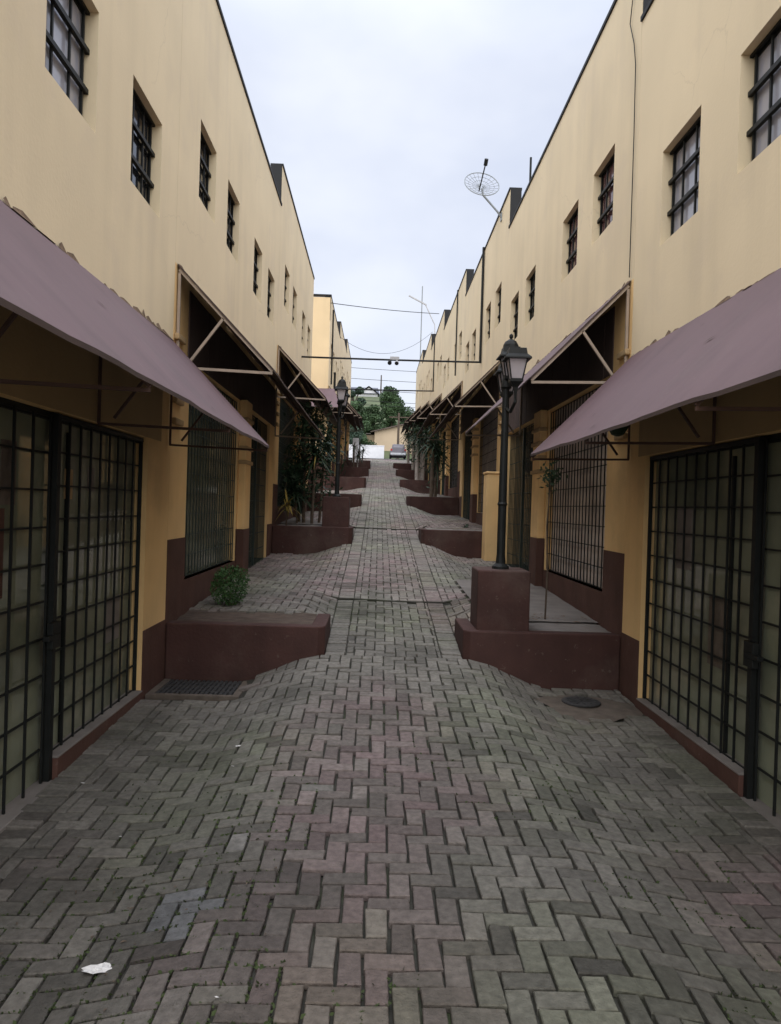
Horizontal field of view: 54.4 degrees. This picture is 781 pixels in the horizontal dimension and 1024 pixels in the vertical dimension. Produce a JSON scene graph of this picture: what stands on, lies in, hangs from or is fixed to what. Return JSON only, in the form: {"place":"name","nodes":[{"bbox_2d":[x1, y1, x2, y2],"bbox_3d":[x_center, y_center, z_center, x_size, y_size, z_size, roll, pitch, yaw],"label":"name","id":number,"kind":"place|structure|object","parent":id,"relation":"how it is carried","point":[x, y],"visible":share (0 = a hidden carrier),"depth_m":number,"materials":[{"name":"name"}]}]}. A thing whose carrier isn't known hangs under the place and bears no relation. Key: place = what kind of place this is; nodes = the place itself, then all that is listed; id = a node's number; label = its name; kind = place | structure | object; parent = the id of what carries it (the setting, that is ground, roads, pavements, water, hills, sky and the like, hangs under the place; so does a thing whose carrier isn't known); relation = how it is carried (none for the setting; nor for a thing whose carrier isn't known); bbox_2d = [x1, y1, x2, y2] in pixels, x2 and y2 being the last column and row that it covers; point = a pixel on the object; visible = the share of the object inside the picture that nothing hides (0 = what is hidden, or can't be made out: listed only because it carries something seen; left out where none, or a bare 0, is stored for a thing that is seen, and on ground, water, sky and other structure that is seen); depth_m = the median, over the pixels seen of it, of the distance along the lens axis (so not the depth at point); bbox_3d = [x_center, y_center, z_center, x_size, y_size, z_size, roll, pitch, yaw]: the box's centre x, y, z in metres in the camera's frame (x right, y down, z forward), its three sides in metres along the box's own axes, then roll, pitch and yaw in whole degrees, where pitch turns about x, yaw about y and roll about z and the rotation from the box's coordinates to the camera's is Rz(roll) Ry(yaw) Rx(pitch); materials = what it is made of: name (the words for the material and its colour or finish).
{"place":"outdoors","nodes":[
{"label":"outdoors","id":0,"kind":"place"},
{"bbox_2d":[349,396,411,460],"bbox_3d":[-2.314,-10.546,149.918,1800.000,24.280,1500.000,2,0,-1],"label":"ground","id":1,"kind":"structure","parent":0,"point":[370,400],"depth_m":136.01,"materials":[{"name":"green plant"}]},
{"bbox_2d":[0,0,268,832],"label":"shop building","id":2,"kind":"structure","parent":1,"relation":"on","point":[99,369],"depth_m":5.03,"materials":[{"name":"beige paint"}]},
{"bbox_2d":[45,0,89,114],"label":"window","id":3,"kind":"structure","parent":2,"relation":"in","point":[66,47],"depth_m":4.84,"materials":[{"name":"black paint"}]},
{"bbox_2d":[0,397,138,809],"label":"shop window","id":4,"kind":"structure","parent":2,"relation":"in","point":[21,498],"depth_m":4.98,"materials":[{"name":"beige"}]},
{"bbox_2d":[130,88,154,204],"bbox_3d":[-2.084,-2.957,6.216,0.080,0.810,0.780,2,0,-1],"label":"window","id":5,"kind":"structure","parent":2,"relation":"in","point":[142,152],"depth_m":6.34,"materials":[{"name":"black paint"}]},
{"bbox_2d":[164,0,323,678],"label":"shop building","id":6,"kind":"structure","parent":1,"relation":"on","point":[227,264],"depth_m":9.16,"materials":[{"name":"beige paint"}]},
{"bbox_2d":[199,132,211,210],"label":"window","id":7,"kind":"structure","parent":6,"relation":"in","point":[204,174],"depth_m":8.49,"materials":[{"name":"black paint"}]},
{"bbox_2d":[185,391,231,574],"bbox_3d":[-2.219,-0.457,9.215,0.020,2.290,2.830,2,0,-1],"label":"shop window","id":8,"kind":"structure","parent":6,"relation":"in","point":[219,391],"depth_m":9.14,"materials":[{"name":"grey glass"}]},
{"bbox_2d":[226,190,234,252],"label":"window","id":9,"kind":"structure","parent":6,"relation":"in","point":[230,221],"depth_m":10.00,"materials":[{"name":"black paint"}]},
{"bbox_2d":[249,418,260,561],"bbox_3d":[-2.351,0.000,12.451,0.020,3.250,2.420,2,0,-1],"label":"shop window","id":10,"kind":"structure","parent":6,"relation":"in","point":[253,418],"depth_m":13.26,"materials":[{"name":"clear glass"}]},
{"bbox_2d":[253,245,258,294],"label":"window","id":11,"kind":"structure","parent":6,"relation":"in","point":[256,269],"depth_m":12.11,"materials":[{"name":"black paint"}]},
{"bbox_2d":[267,275,270,317],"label":"window","id":12,"kind":"structure","parent":6,"relation":"in","point":[269,280],"depth_m":13.61,"materials":[{"name":"black paint"}]},
{"bbox_2d":[270,163,342,553],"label":"shop building","id":13,"kind":"structure","parent":1,"relation":"on","point":[295,312],"depth_m":16.13,"materials":[{"name":"beige paint"}]},
{"bbox_2d":[277,404,291,506],"bbox_3d":[-2.320,-1.252,16.309,0.020,2.290,2.830,2,0,-1],"label":"shop window","id":14,"kind":"structure","parent":13,"relation":"in","point":[280,422],"depth_m":16.22,"materials":[{"name":"black glass"}]},
{"bbox_2d":[284,272,286,305],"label":"window","id":15,"kind":"structure","parent":13,"relation":"in","point":[285,272],"depth_m":15.78,"materials":[{"name":"black paint"}]},
{"bbox_2d":[308,294,356,490],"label":"shop building","id":16,"kind":"structure","parent":1,"relation":"on","point":[323,307],"depth_m":28.41,"materials":[{"name":"beige paint"}]},
{"bbox_2d":[331,310,333,384],"bbox_3d":[-2.264,-6.425,29.625,0.055,2.900,0.055,2,0,-24],"label":"downpipe","id":17,"kind":"object","parent":16,"relation":"attached to","point":[332,345],"visible":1,"depth_m":29.60,"materials":[{"name":"metal"}]},
{"bbox_2d":[333,372,335,391],"bbox_3d":[-2.338,-5.138,31.532,0.111,1.300,0.111,2,0,-24],"label":"downpipe","id":18,"kind":"object","parent":16,"relation":"attached to","point":[334,385],"visible":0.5,"depth_m":31.48,"materials":[{"name":"black metal"}]},
{"bbox_2d":[332,303,438,313],"bbox_3d":[-0.049,-8.290,31.002,0.028,1.074,6.779,2,0,40],"label":"overhead cable","id":19,"kind":"object","parent":16,"relation":"attached to","point":[384,309],"visible":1,"depth_m":30.74,"materials":[{"name":"black paint"}]},
{"bbox_2d":[337,321,360,465],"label":"shop building","id":20,"kind":"structure","parent":1,"relation":"on","point":[343,362],"depth_m":38.99,"materials":[{"name":"beige paint"}]},
{"bbox_2d":[344,339,363,459],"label":"shop building","id":21,"kind":"structure","parent":1,"relation":"on","point":[348,384],"depth_m":45.91,"materials":[{"name":"beige paint"}]},
{"bbox_2d":[349,427,363,444],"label":"broadleaf tree","id":22,"kind":"object","parent":1,"relation":"on","point":[357,434],"visible":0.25,"depth_m":85.42,"materials":[{"name":"green plant"}]},
{"bbox_2d":[350,386,366,405],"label":"broadleaf tree","id":23,"kind":"object","parent":1,"relation":"on","point":[355,393],"visible":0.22,"depth_m":98.62,"materials":[{"name":"green plant"}]},
{"bbox_2d":[350,400,371,434],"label":"broadleaf tree","id":24,"kind":"object","parent":1,"relation":"on","point":[358,409],"visible":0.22,"depth_m":92.42,"materials":[{"name":"green plant"}]},
{"bbox_2d":[351,434,376,444],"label":"broadleaf tree","id":25,"kind":"object","parent":1,"relation":"on","point":[365,441],"visible":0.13,"depth_m":88.68,"materials":[{"name":"green plant"}]},
{"bbox_2d":[351,386,379,396],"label":"hilltop house","id":26,"kind":"structure","parent":1,"relation":"on","point":[369,393],"depth_m":151.80,"materials":[{"name":"white paint"}]},
{"bbox_2d":[349,444,383,458],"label":"boundary wall","id":27,"kind":"structure","parent":1,"relation":"on","point":[374,451],"depth_m":81.94,"materials":[{"name":"white paint"}]},
{"bbox_2d":[361,404,386,434],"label":"broadleaf tree","id":28,"kind":"object","parent":1,"relation":"on","point":[375,416],"visible":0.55,"depth_m":99.98,"materials":[{"name":"green plant"}]},
{"bbox_2d":[367,424,411,453],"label":"gabled house","id":29,"kind":"structure","parent":1,"relation":"on","point":[386,438],"depth_m":92.96,"materials":[{"name":"paint"}]},
{"bbox_2d":[379,386,404,426],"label":"broadleaf tree","id":30,"kind":"object","parent":1,"relation":"on","point":[387,398],"visible":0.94,"depth_m":107.17,"materials":[{"name":"green plant"}]},
{"bbox_2d":[396,406,414,424],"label":"broadleaf tree","id":31,"kind":"object","parent":1,"relation":"on","point":[405,411],"visible":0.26,"depth_m":111.41,"materials":[{"name":"green plant"}]},
{"bbox_2d":[401,350,425,441],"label":"shop building","id":32,"kind":"structure","parent":1,"relation":"on","point":[418,387],"depth_m":47.15,"materials":[{"name":"beige paint"}]},
{"bbox_2d":[420,286,422,356],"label":"antenna mast","id":33,"kind":"object","parent":32,"relation":"on","point":[421,322],"visible":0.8,"depth_m":46.94,"materials":[{"name":"metal"}]},
{"bbox_2d":[404,334,435,469],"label":"shop building","id":34,"kind":"structure","parent":1,"relation":"on","point":[425,396],"depth_m":39.30,"materials":[{"name":"beige paint"}]},
{"bbox_2d":[409,295,434,333],"bbox_3d":[1.601,-9.731,38.473,1.439,2.448,0.090,2,0,-1],"label":"roof light","id":35,"kind":"object","parent":34,"relation":"attached to","point":[426,307],"visible":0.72,"depth_m":38.45,"materials":[{"name":"white metal"}]},
{"bbox_2d":[409,309,449,480],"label":"shop building","id":36,"kind":"structure","parent":1,"relation":"on","point":[435,398],"depth_m":31.96,"materials":[{"name":"beige paint"}]},
{"bbox_2d":[348,388,433,391],"bbox_3d":[-0.233,-5.498,34.217,4.369,0.092,0.060,2,0,6],"label":"crossbar","id":37,"kind":"object","parent":36,"relation":"attached to","point":[393,390],"visible":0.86,"depth_m":34.17,"materials":[{"name":"black paint"}]},
{"bbox_2d":[432,338,434,389],"bbox_3d":[1.937,-6.596,33.998,0.046,2.350,0.046,2,0,21],"label":"downpipe","id":38,"kind":"object","parent":36,"relation":"attached to","point":[433,364],"visible":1,"depth_m":33.98,"materials":[{"name":"metal"}]},
{"bbox_2d":[416,269,473,515],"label":"shop building","id":39,"kind":"structure","parent":1,"relation":"on","point":[452,389],"depth_m":24.76,"materials":[{"name":"beige paint"}]},
{"bbox_2d":[454,290,457,375],"bbox_3d":[2.084,-5.657,24.005,0.041,2.700,0.041,2,0,21],"label":"downpipe","id":40,"kind":"object","parent":39,"relation":"attached to","point":[456,333],"visible":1,"depth_m":23.99,"materials":[{"name":"black metal"}]},
{"bbox_2d":[429,187,521,524],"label":"shop building","id":41,"kind":"structure","parent":1,"relation":"on","point":[476,402],"depth_m":17.57,"materials":[{"name":"beige paint"}]},
{"bbox_2d":[301,356,478,362],"bbox_3d":[-0.010,-3.699,18.430,4.370,0.122,0.048,2,0,6],"label":"crossbar","id":42,"kind":"object","parent":41,"relation":"attached to","point":[389,359],"visible":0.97,"depth_m":18.42,"materials":[{"name":"black paint"}]},
{"bbox_2d":[388,356,398,364],"bbox_3d":[0.069,-3.655,18.379,0.282,0.223,0.205,2,0,-1],"label":"floodlight","id":43,"kind":"object","parent":42,"relation":"attached to","point":[396,358],"visible":1,"depth_m":18.38,"materials":[{"name":"white metal"}]},
{"bbox_2d":[479,247,484,362],"bbox_3d":[2.166,-4.900,18.010,0.055,2.740,0.055,2,0,21],"label":"downpipe","id":44,"kind":"object","parent":41,"relation":"attached to","point":[481,309],"visible":1,"depth_m":17.99,"materials":[{"name":"black metal"}]},
{"bbox_2d":[464,158,501,221],"bbox_3d":[1.912,-6.543,15.562,0.741,1.117,0.567,1,0,-41],"label":"satellite dish","id":45,"kind":"object","parent":41,"relation":"attached to","point":[483,188],"visible":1,"depth_m":15.57,"materials":[{"name":"metal"}]},
{"bbox_2d":[488,306,490,337],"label":"window","id":46,"kind":"structure","parent":41,"relation":"in","point":[490,306],"depth_m":17.51,"materials":[{"name":"black paint"}]},
{"bbox_2d":[481,409,497,512],"bbox_3d":[2.212,-1.114,16.689,0.020,2.290,2.830,2,0,-1],"label":"shop window","id":47,"kind":"structure","parent":41,"relation":"in","point":[492,445],"depth_m":16.94,"materials":[{"name":"paint"}]},
{"bbox_2d":[497,289,500,323],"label":"window","id":48,"kind":"structure","parent":41,"relation":"in","point":[499,304],"depth_m":16.08,"materials":[{"name":"black paint"}]},
{"bbox_2d":[465,0,648,690],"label":"shop building","id":49,"kind":"structure","parent":1,"relation":"on","point":[570,287],"depth_m":9.18,"materials":[{"name":"beige paint"}]},
{"bbox_2d":[513,296,518,339],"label":"window","id":50,"kind":"structure","parent":49,"relation":"in","point":[516,302],"depth_m":14.03,"materials":[{"name":"black paint"}]},
{"bbox_2d":[513,425,533,570],"bbox_3d":[2.304,0.143,12.683,0.020,3.250,2.720,2,0,-1],"label":"shop window","id":51,"kind":"structure","parent":49,"relation":"in","point":[533,425],"depth_m":13.01,"materials":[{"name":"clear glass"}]},
{"bbox_2d":[529,157,531,180],"bbox_3d":[2.435,-5.709,13.258,0.035,0.950,0.040,2,0,-1],"label":"antenna mast","id":52,"kind":"object","parent":49,"relation":"on","point":[530,170],"visible":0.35,"depth_m":13.24,"materials":[{"name":"grey metal"}]},
{"bbox_2d":[528,271,535,319],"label":"window","id":53,"kind":"structure","parent":49,"relation":"in","point":[532,294],"depth_m":12.54,"materials":[{"name":"black paint"}]},
{"bbox_2d":[566,208,577,273],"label":"window","id":54,"kind":"structure","parent":49,"relation":"in","point":[571,261],"depth_m":9.93,"materials":[{"name":"black paint"}]},
{"bbox_2d":[550,390,607,586],"bbox_3d":[2.318,-0.317,9.295,0.020,2.290,2.830,2,0,-1],"label":"shop window","id":55,"kind":"structure","parent":49,"relation":"in","point":[596,440],"depth_m":9.19,"materials":[{"name":"paint"}]},
{"bbox_2d":[597,153,614,235],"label":"window","id":56,"kind":"structure","parent":49,"relation":"in","point":[607,174],"depth_m":8.47,"materials":[{"name":"black paint"}]},
{"bbox_2d":[629,0,635,277],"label":"wall cable","id":57,"kind":"object","parent":49,"relation":"attached to","point":[633,139],"depth_m":7.29,"materials":[{"name":"black paint"}]},
{"bbox_2d":[530,0,780,831],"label":"shop building","id":58,"kind":"structure","parent":1,"relation":"on","point":[688,391],"depth_m":5.46,"materials":[{"name":"beige paint"}]},
{"bbox_2d":[609,425,628,436],"bbox_3d":[1.866,-0.784,6.229,0.190,0.330,0.190,2,0,-1],"label":"hanging basket","id":59,"kind":"object","parent":58,"relation":"hanging from","point":[621,431],"visible":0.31,"depth_m":6.18,"materials":[{"name":"black plant"}]},
{"bbox_2d":[667,115,700,234],"bbox_3d":[2.441,-2.697,6.176,0.080,0.810,0.780,2,0,-1],"label":"window","id":60,"kind":"structure","parent":58,"relation":"in","point":[684,181],"depth_m":6.28,"materials":[{"name":"black paint"}]},
{"bbox_2d":[649,433,780,814],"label":"shop window","id":61,"kind":"structure","parent":58,"relation":"in","point":[772,561],"depth_m":5.44,"materials":[{"name":"black paint"}]},
{"bbox_2d":[746,19,780,160],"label":"window","id":62,"kind":"structure","parent":58,"relation":"in","point":[765,92],"depth_m":4.97,"materials":[{"name":"black paint"}]},
{"bbox_2d":[0,459,780,1023],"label":"path","id":63,"kind":"structure","parent":0,"point":[670,959],"depth_m":3.85,"materials":[{"name":"grey brick"}]},
{"bbox_2d":[81,962,111,973],"bbox_3d":[-1.110,1.725,2.868,0.111,0.014,0.064,2,0,-19],"label":"paper scrap","id":64,"kind":"object","parent":63,"relation":"on","point":[104,967],"visible":1,"depth_m":2.87,"materials":[{"name":"white paper"}]},
{"bbox_2d":[1,827,276,1010],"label":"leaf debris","id":65,"kind":"object","parent":63,"relation":"on","point":[129,909],"visible":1,"depth_m":3.29,"materials":[{"name":"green plant"}]},
{"bbox_2d":[145,679,246,700],"bbox_3d":[-1.721,1.606,6.861,0.800,0.044,0.600,2,0,-1],"label":"drain grate","id":66,"kind":"object","parent":63,"relation":"on","point":[182,690],"visible":0.99,"depth_m":6.74,"materials":[{"name":"metal"}]},
{"bbox_2d":[209,564,250,605],"bbox_3d":[-1.775,0.817,8.392,0.448,0.502,0.445,2,0,-1],"label":"clipped bush","id":67,"kind":"object","parent":63,"relation":"on","point":[220,586],"visible":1,"depth_m":8.33,"materials":[{"name":"green plant"}]},
{"bbox_2d":[165,610,330,682],"bbox_3d":[-1.393,1.567,7.637,1.498,1.013,0.900,2,0,-1],"label":"planter","id":68,"kind":"object","parent":63,"relation":"on","point":[202,645],"visible":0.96,"depth_m":7.19,"materials":[{"name":"brown paint"}]},
{"bbox_2d":[281,520,321,523],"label":"path slab","id":69,"kind":"structure","parent":63,"relation":"on","point":[300,522],"depth_m":15.76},
{"bbox_2d":[272,524,353,553],"bbox_3d":[-1.494,0.788,14.781,1.498,1.060,1.000,2,0,-1],"label":"planter","id":70,"kind":"object","parent":63,"relation":"on","point":[301,539],"visible":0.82,"depth_m":14.28,"materials":[{"name":"brown paint"}]},
{"bbox_2d":[276,489,302,524],"bbox_3d":[-1.955,-0.065,14.698,0.690,0.779,0.668,1,0,-45],"label":"yellow shrub","id":71,"kind":"object","parent":70,"relation":"on","point":[286,505],"visible":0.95,"depth_m":14.70,"materials":[{"name":"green plant"}]},
{"bbox_2d":[322,376,349,526],"bbox_3d":[-1.015,-1.145,14.753,0.510,2.976,0.863,2,0,-1],"label":"street lamp","id":72,"kind":"object","parent":70,"relation":"on","point":[336,509],"visible":0.96,"depth_m":14.48,"materials":[{"name":"black metal"}]},
{"bbox_2d":[278,398,352,524],"bbox_3d":[-1.643,-1.066,15.765,1.842,2.690,1.854,2,0,-1],"label":"palm shrub","id":73,"kind":"object","parent":63,"relation":"on","point":[294,480],"visible":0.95,"depth_m":15.54,"materials":[{"name":"green plant"}]},
{"bbox_2d":[307,493,361,511],"bbox_3d":[-1.595,0.017,21.876,1.498,1.094,1.000,2,0,-1],"label":"planter","id":74,"kind":"object","parent":63,"relation":"on","point":[355,500],"visible":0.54,"depth_m":21.38,"materials":[{"name":"brown paint"}]},
{"bbox_2d":[326,476,365,490],"bbox_3d":[-1.696,-0.761,28.971,1.498,1.140,1.000,2,0,-1],"label":"planter","id":75,"kind":"object","parent":63,"relation":"on","point":[348,483],"visible":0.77,"depth_m":28.47,"materials":[{"name":"brown paint"}]},
{"bbox_2d":[340,466,368,476],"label":"planter","id":76,"kind":"object","parent":63,"relation":"on","point":[357,472],"visible":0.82,"depth_m":35.56,"materials":[{"name":"brown paint"}]},
{"bbox_2d":[346,441,365,466],"bbox_3d":[-1.603,-2.798,36.442,1.372,1.427,1.065,2,0,-24],"label":"palm shrub","id":77,"kind":"object","parent":76,"relation":"in","point":[354,449],"visible":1,"depth_m":36.34,"materials":[{"name":"green plant"}]},
{"bbox_2d":[352,438,358,466],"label":"notice board","id":78,"kind":"object","parent":63,"relation":"on","point":[356,440],"visible":0.36,"depth_m":40.53,"materials":[{"name":"white paint"}]},
{"bbox_2d":[344,460,370,468],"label":"planter","id":79,"kind":"object","parent":63,"relation":"on","point":[364,463],"visible":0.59,"depth_m":42.66,"materials":[{"name":"brown paint"}]},
{"bbox_2d":[352,439,366,459],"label":"palm shrub","id":80,"kind":"object","parent":79,"relation":"on","point":[360,442],"visible":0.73,"depth_m":43.35,"materials":[{"name":"green plant"}]},
{"bbox_2d":[350,525,426,529],"bbox_3d":[-0.103,0.323,16.597,1.814,0.134,0.100,2,0,1],"label":"path joint","id":81,"kind":"object","parent":63,"relation":"on","point":[385,528],"visible":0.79,"depth_m":16.58,"materials":[{"name":"grey concrete"}]},
{"bbox_2d":[0,723,780,1023],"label":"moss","id":82,"kind":"object","parent":63,"relation":"on","point":[261,966],"visible":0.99,"depth_m":3.20,"materials":[{"name":"green plant"}]},
{"bbox_2d":[331,596,451,603],"bbox_3d":[0.012,1.112,9.559,1.538,0.055,0.094,2,0,2],"label":"path joint","id":83,"kind":"object","parent":63,"relation":"on","point":[391,601],"visible":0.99,"depth_m":9.54,"materials":[{"name":"grey concrete"}]},
{"bbox_2d":[393,463,414,469],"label":"planter","id":84,"kind":"object","parent":63,"relation":"on","point":[402,466],"visible":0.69,"depth_m":44.20,"materials":[{"name":"brown paint"}]},
{"bbox_2d":[400,425,410,462],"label":"palm shrub","id":85,"kind":"object","parent":84,"relation":"on","point":[408,453],"visible":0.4,"depth_m":44.96,"materials":[{"name":"green plant"}]},
{"bbox_2d":[396,470,426,479],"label":"planter","id":86,"kind":"object","parent":63,"relation":"on","point":[408,474],"visible":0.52,"depth_m":36.81,"materials":[{"name":"brown paint"}]},
{"bbox_2d":[400,424,419,469],"bbox_3d":[1.332,-3.189,37.725,1.825,2.371,1.808,2,0,-32],"label":"palm shrub","id":87,"kind":"object","parent":86,"relation":"on","point":[413,460],"visible":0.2,"depth_m":37.58,"materials":[{"name":"green plant"}]},
{"bbox_2d":[399,480,438,493],"bbox_3d":[1.105,-0.724,29.920,1.498,1.048,1.000,2,0,-1],"label":"planter","id":88,"kind":"object","parent":63,"relation":"on","point":[417,486],"visible":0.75,"depth_m":29.42,"materials":[{"name":"brown paint"}]},
{"bbox_2d":[401,419,430,479],"bbox_3d":[1.204,-2.460,29.930,2.101,2.524,1.870,2,0,-1],"label":"palm shrub","id":89,"kind":"object","parent":88,"relation":"in","point":[416,459],"visible":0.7,"depth_m":29.78,"materials":[{"name":"green plant"}]},
{"bbox_2d":[406,496,458,515],"bbox_3d":[1.211,0.067,22.525,1.498,1.040,1.000,2,0,-1],"label":"planter","id":90,"kind":"object","parent":63,"relation":"on","point":[441,505],"visible":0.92,"depth_m":22.03,"materials":[{"name":"brown paint"}]},
{"bbox_2d":[410,425,453,496],"bbox_3d":[1.311,-1.537,23.046,1.534,2.230,1.960,2,0,36],"label":"palm shrub","id":91,"kind":"object","parent":90,"relation":"in","point":[435,458],"visible":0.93,"depth_m":22.95,"materials":[{"name":"green plant"}]},
{"bbox_2d":[418,528,481,558],"bbox_3d":[1.317,0.860,15.131,1.498,1.027,1.000,2,0,-1],"label":"planter","id":92,"kind":"object","parent":63,"relation":"on","point":[465,543],"visible":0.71,"depth_m":14.63,"materials":[{"name":"brown paint"}]},
{"bbox_2d":[481,471,498,560],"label":"pillar","id":93,"kind":"structure","parent":63,"relation":"on","point":[490,515],"depth_m":14.18,"materials":[{"name":"paint"}]},
{"bbox_2d":[456,579,597,622],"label":"path slab","id":94,"kind":"structure","parent":63,"relation":"on","point":[560,609],"depth_m":8.87,"materials":[{"name":"grey concrete"}]},
{"bbox_2d":[537,460,567,619],"bbox_3d":[1.684,0.307,8.097,0.307,1.740,0.286,2,0,-15],"label":"sapling","id":95,"kind":"object","parent":94,"relation":"on","point":[551,478],"visible":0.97,"depth_m":8.09,"materials":[{"name":"green plant"}]},
{"bbox_2d":[454,618,619,690],"bbox_3d":[1.424,1.655,7.662,1.498,1.010,0.850,2,0,-1],"label":"planter","id":96,"kind":"object","parent":63,"relation":"on","point":[567,655],"visible":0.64,"depth_m":7.24,"materials":[{"name":"brown paint"}]},
{"bbox_2d":[470,334,531,630],"bbox_3d":[1.121,-0.287,7.594,0.510,2.976,0.863,2,0,-1],"label":"street lamp","id":97,"kind":"object","parent":96,"relation":"on","point":[500,593],"visible":0.96,"depth_m":7.32,"materials":[{"name":"black metal"}]},
{"bbox_2d":[535,695,642,722],"bbox_3d":[1.724,1.696,6.645,0.895,0.069,0.821,2,0,-1],"label":"path patch","id":98,"kind":"object","parent":63,"relation":"on","point":[613,710],"visible":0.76,"depth_m":6.55,"materials":[{"name":"grey concrete"}]},
{"bbox_2d":[561,696,600,706],"bbox_3d":[1.691,1.677,6.741,0.340,0.023,0.337,2,0,-1],"label":"drain cover","id":99,"kind":"object","parent":98,"relation":"on","point":[577,701],"visible":1,"depth_m":6.69,"materials":[{"name":"metal"}]},
{"bbox_2d":[219,0,613,412],"label":"sky","id":100,"kind":"structure","parent":0,"point":[377,114],"materials":[{"name":"white"}]},
{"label":"street","id":101,"kind":"structure","parent":0,"visible":0},
{"bbox_2d":[389,444,405,459],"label":"parked car","id":102,"kind":"object","parent":101,"relation":"on","point":[396,450],"visible":0.77,"depth_m":77.94,"materials":[{"name":"silver metal"}]},
{"bbox_2d":[389,413,407,458],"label":"power pole","id":103,"kind":"object","parent":101,"relation":"on","point":[398,426],"visible":0.72,"depth_m":86.88,"materials":[{"name":"grey wood"}]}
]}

